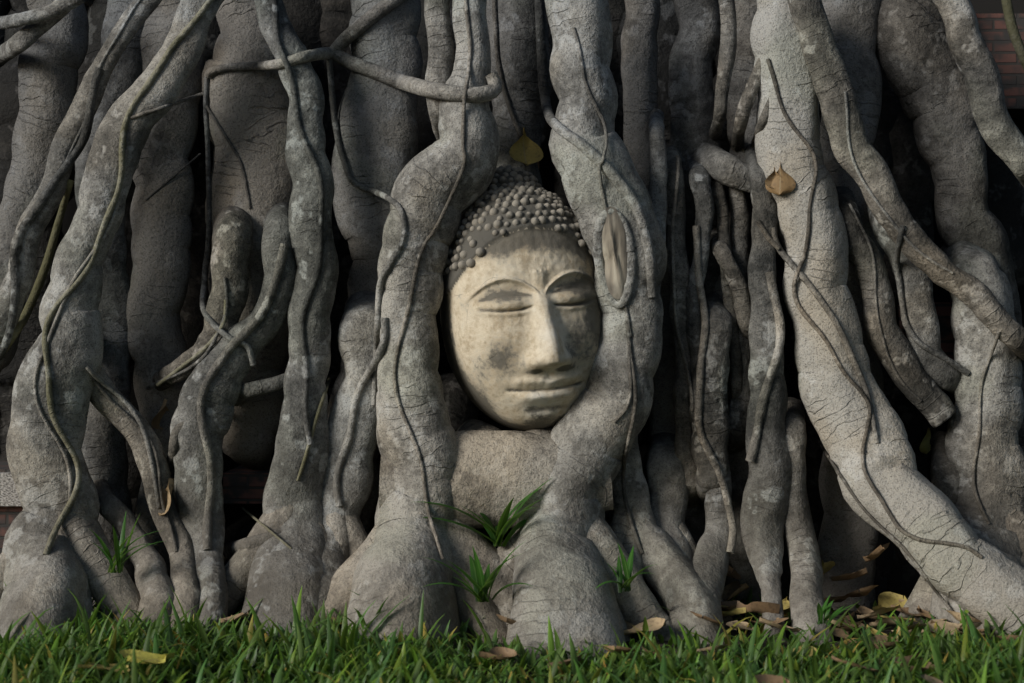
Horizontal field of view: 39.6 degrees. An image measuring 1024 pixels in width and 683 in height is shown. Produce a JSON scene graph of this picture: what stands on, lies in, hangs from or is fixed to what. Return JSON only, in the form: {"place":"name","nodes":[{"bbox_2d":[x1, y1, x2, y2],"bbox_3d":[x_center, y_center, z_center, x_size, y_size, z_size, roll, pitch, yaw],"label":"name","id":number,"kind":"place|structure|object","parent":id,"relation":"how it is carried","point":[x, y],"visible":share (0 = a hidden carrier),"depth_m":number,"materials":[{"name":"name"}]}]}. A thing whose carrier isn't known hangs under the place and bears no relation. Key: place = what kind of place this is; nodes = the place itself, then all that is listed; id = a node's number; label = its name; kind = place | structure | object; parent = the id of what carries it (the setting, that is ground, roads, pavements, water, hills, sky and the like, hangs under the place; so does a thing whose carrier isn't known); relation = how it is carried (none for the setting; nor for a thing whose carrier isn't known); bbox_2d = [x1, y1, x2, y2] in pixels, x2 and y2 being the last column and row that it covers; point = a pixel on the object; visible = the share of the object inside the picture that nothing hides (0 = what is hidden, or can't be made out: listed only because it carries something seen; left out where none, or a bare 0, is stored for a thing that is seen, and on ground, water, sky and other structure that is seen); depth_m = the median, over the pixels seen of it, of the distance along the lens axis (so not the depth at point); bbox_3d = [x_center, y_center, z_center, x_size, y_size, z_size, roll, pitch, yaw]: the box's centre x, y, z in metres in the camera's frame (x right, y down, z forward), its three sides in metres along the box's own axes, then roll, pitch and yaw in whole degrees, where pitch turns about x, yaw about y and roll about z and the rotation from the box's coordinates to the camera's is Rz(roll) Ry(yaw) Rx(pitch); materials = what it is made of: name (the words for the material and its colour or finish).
{"place":"outdoors","nodes":[
{"label":"outdoors","id":0,"kind":"place"},
{"bbox_2d":[0,584,1023,682],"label":"ground","id":1,"kind":"structure","parent":0,"point":[788,634],"depth_m":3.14,"materials":[{"name":"green plant"}]},
{"bbox_2d":[0,461,22,553],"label":"brick wall","id":2,"kind":"structure","parent":1,"relation":"on","point":[8,515],"depth_m":3.48,"materials":[{"name":"red brick"}]},
{"bbox_2d":[0,472,21,505],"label":"stone ledge","id":3,"kind":"object","parent":2,"relation":"on","point":[8,494],"visible":0.22,"depth_m":3.45,"materials":[{"name":"stone"}]},
{"bbox_2d":[223,465,270,503],"bbox_3d":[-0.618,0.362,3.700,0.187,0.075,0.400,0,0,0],"label":"brick wall","id":4,"kind":"structure","parent":1,"relation":"on","point":[243,485],"depth_m":3.50,"materials":[{"name":"red brick"}]},
{"bbox_2d":[0,0,1023,660],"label":"tree roots","id":5,"kind":"object","parent":1,"relation":"on","point":[242,262],"visible":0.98,"depth_m":3.34,"materials":[{"name":"grey plant"}]},
{"bbox_2d":[91,478,853,624],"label":"weed plants","id":6,"kind":"object","parent":5,"relation":"on","point":[481,582],"visible":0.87,"depth_m":3.14,"materials":[{"name":"green plant"}]},
{"bbox_2d":[440,165,601,430],"bbox_3d":[0.020,-0.105,3.338,0.409,0.640,0.404,0,0,0],"label":"buddha head","id":7,"kind":"object","parent":5,"relation":"on","point":[521,316],"visible":0.84,"depth_m":3.23},
{"bbox_2d":[593,208,635,308],"bbox_3d":[0.232,-0.188,3.226,0.099,0.226,0.044,0,0,0],"label":"knot rim","id":8,"kind":"object","parent":5,"relation":"attached to","point":[599,262],"visible":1,"depth_m":3.22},
{"bbox_2d":[602,206,627,298],"bbox_3d":[0.232,-0.200,3.228,0.073,0.210,0.052,0,0,0],"label":"root knot","id":9,"kind":"object","parent":8,"relation":"in","point":[614,246],"visible":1,"depth_m":3.21,"materials":[{"name":"beige wood"}]},
{"bbox_2d":[58,128,1020,682],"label":"fallen leaves","id":10,"kind":"object","parent":1,"relation":"on","point":[524,148],"visible":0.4,"depth_m":3.19,"materials":[{"name":"brown plant"}]},
{"bbox_2d":[62,0,1023,507],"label":"brick wall","id":11,"kind":"structure","parent":1,"relation":"on","point":[548,166],"depth_m":4.00,"materials":[{"name":"black brick"}]},
{"bbox_2d":[895,302,954,359],"bbox_3d":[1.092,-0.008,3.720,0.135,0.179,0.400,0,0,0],"label":"brick wall","id":12,"kind":"structure","parent":1,"relation":"on","point":[943,310],"depth_m":3.52,"materials":[{"name":"red brick"}]},
{"bbox_2d":[976,13,1023,117],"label":"brick wall","id":13,"kind":"structure","parent":1,"relation":"on","point":[994,33],"depth_m":3.84,"materials":[{"name":"red brick"}]}
]}

